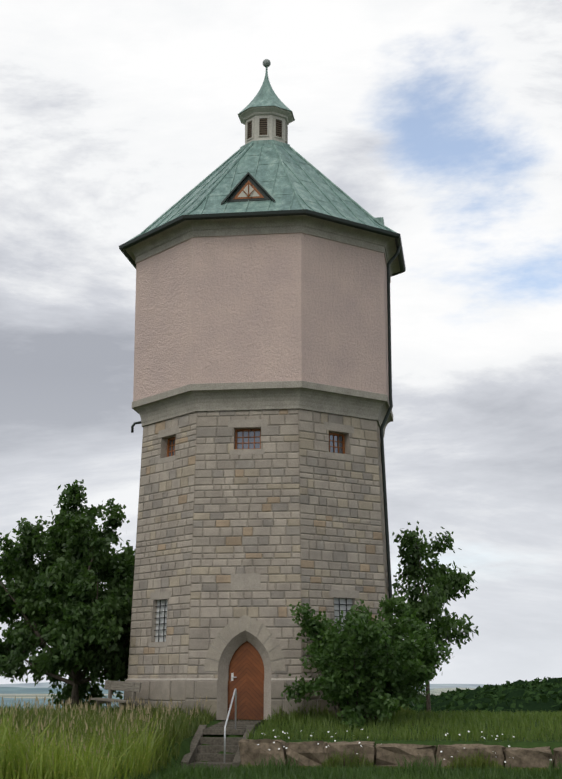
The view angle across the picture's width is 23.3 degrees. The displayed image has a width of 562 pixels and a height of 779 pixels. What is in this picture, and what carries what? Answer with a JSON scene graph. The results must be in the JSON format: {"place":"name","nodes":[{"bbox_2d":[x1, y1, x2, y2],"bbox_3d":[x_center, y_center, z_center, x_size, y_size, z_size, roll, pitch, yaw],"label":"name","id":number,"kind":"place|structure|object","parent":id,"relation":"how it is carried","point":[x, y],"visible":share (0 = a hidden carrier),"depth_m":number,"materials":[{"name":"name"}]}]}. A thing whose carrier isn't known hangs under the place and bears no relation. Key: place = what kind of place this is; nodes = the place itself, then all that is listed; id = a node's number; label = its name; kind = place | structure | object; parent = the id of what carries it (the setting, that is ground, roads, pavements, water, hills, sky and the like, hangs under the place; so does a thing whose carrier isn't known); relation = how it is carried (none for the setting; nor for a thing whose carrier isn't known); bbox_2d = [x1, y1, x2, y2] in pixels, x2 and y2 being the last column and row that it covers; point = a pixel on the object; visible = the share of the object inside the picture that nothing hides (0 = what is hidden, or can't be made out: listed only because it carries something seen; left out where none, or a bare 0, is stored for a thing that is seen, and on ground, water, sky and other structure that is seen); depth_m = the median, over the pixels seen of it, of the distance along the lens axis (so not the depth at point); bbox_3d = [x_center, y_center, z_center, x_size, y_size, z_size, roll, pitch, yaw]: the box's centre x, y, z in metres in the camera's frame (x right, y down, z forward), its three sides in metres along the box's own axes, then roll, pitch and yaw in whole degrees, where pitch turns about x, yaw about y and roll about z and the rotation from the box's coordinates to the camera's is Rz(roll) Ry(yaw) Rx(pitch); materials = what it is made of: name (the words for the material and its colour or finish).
{"place":"outdoors","nodes":[
{"label":"outdoors","id":0,"kind":"place"},
{"bbox_2d":[125,409,387,719],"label":"mortar joints","id":1,"kind":"object","parent":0,"point":[200,679],"visible":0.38,"depth_m":36.63,"materials":[{"name":"grey concrete"}]},
{"bbox_2d":[125,141,396,242],"bbox_3d":[-0.454,-5.678,41.910,8.718,3.492,8.718,0,-12,-2],"label":"roof","id":2,"kind":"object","parent":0,"point":[272,176],"visible":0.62,"depth_m":39.58,"materials":[{"name":"green metal"}]},
{"bbox_2d":[238,59,294,149],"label":"roof lantern","id":3,"kind":"object","parent":2,"relation":"on","point":[265,115],"visible":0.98,"depth_m":41.92,"materials":[{"name":"green metal"}]},
{"bbox_2d":[119,209,405,436],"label":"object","id":4,"kind":"object","parent":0,"point":[271,310],"visible":0.83,"depth_m":37.81,"materials":[{"name":"paint"}]},
{"bbox_2d":[111,701,415,721],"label":"grass","id":5,"kind":"structure","parent":0,"point":[324,711],"depth_m":35.01,"materials":[{"name":"green plant"}]},
{"bbox_2d":[131,246,400,707],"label":"tower downpipes","id":6,"kind":"object","parent":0,"point":[395,255],"visible":0.75,"depth_m":39.07,"materials":[{"name":"black metal"}]},
{"bbox_2d":[0,687,561,778],"bbox_3d":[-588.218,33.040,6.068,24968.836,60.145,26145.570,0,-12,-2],"label":"terrain","id":7,"kind":"structure","parent":0,"point":[186,744],"depth_m":30.91,"materials":[{"name":"green plant"}]},
{"bbox_2d":[0,479,135,708],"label":"tree","id":8,"kind":"object","parent":7,"relation":"on","point":[109,620],"depth_m":39.93,"materials":[{"name":"green plant"}]},
{"bbox_2d":[0,696,206,758],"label":"grass seed heads","id":9,"kind":"object","parent":7,"relation":"on","point":[122,707],"depth_m":31.69,"materials":[{"name":"green plant"}]},
{"bbox_2d":[0,696,216,778],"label":"tall meadow grass","id":10,"kind":"structure","parent":7,"relation":"on","point":[40,762],"depth_m":27.20,"materials":[{"name":"green plant"}]},
{"bbox_2d":[90,680,141,712],"bbox_3d":[-4.485,8.412,36.892,0.518,1.000,1.850,9,-13,-36],"label":"wooden bench","id":11,"kind":"object","parent":7,"relation":"on","point":[132,687],"visible":0.62,"depth_m":36.93,"materials":[{"name":"grey wood"}]},
{"bbox_2d":[181,720,262,770],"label":"entrance steps","id":12,"kind":"structure","parent":7,"relation":"on","point":[209,752],"depth_m":31.74,"materials":[{"name":"stone"}]},
{"bbox_2d":[224,688,236,762],"bbox_3d":[-1.173,7.899,31.565,0.042,1.909,1.482,-2,-12,8],"label":"step handrail","id":13,"kind":"object","parent":12,"relation":"on","point":[235,693],"visible":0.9,"depth_m":31.53,"materials":[{"name":"silver metal"}]},
{"bbox_2d":[0,682,489,709],"bbox_3d":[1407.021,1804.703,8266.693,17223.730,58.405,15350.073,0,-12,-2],"label":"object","id":14,"kind":"structure","parent":7,"relation":"on","point":[31,688],"depth_m":8653.57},
{"bbox_2d":[123,409,388,718],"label":"tower stone blocks","id":15,"kind":"structure","parent":7,"relation":"on","point":[196,628],"depth_m":36.68,"materials":[{"name":"beige stone"}]},
{"bbox_2d":[149,419,388,719],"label":"tower openings","id":16,"kind":"object","parent":15,"relation":"in","point":[244,668],"visible":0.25,"depth_m":35.96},
{"bbox_2d":[100,749,561,778],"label":"verge grass","id":17,"kind":"structure","parent":7,"relation":"on","point":[275,771],"depth_m":27.56,"materials":[{"name":"green plant"}]},
{"bbox_2d":[281,589,452,730],"bbox_3d":[2.209,6.797,34.140,3.891,3.724,4.368,8,-14,-32],"label":"bush","id":18,"kind":"object","parent":7,"relation":"on","point":[382,699],"depth_m":33.37,"materials":[{"name":"green plant"}]},
{"bbox_2d":[238,739,561,768],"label":"retaining wall stones","id":19,"kind":"object","parent":7,"relation":"on","point":[310,753],"visible":0.6,"depth_m":29.79,"materials":[{"name":"stone"}]},
{"bbox_2d":[244,748,558,770],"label":"grass tufts","id":20,"kind":"object","parent":7,"relation":"on","point":[337,759],"visible":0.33,"depth_m":29.45,"materials":[{"name":"green plant"}]},
{"bbox_2d":[246,709,561,741],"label":"lawn grass","id":21,"kind":"structure","parent":7,"relation":"on","point":[476,719],"depth_m":32.26,"materials":[{"name":"green plant"}]},
{"bbox_2d":[392,521,478,710],"bbox_3d":[4.136,6.543,38.846,3.052,5.635,3.845,0,-12,-2],"label":"tree","id":22,"kind":"object","parent":21,"relation":"on","point":[445,587],"depth_m":38.84,"materials":[{"name":"green plant"}]},
{"bbox_2d":[257,729,551,762],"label":"white flowers","id":23,"kind":"object","parent":7,"relation":"on","point":[367,737],"visible":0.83,"depth_m":30.18,"materials":[{"name":"white plant"}]},
{"bbox_2d":[402,677,561,713],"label":"hedge","id":24,"kind":"object","parent":7,"relation":"on","point":[499,695],"visible":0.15,"depth_m":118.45,"materials":[{"name":"green plant"}]},
{"bbox_2d":[0,0,561,684],"label":"sky","id":25,"kind":"structure","parent":0,"point":[441,120],"materials":[{"name":"white"}]}
]}

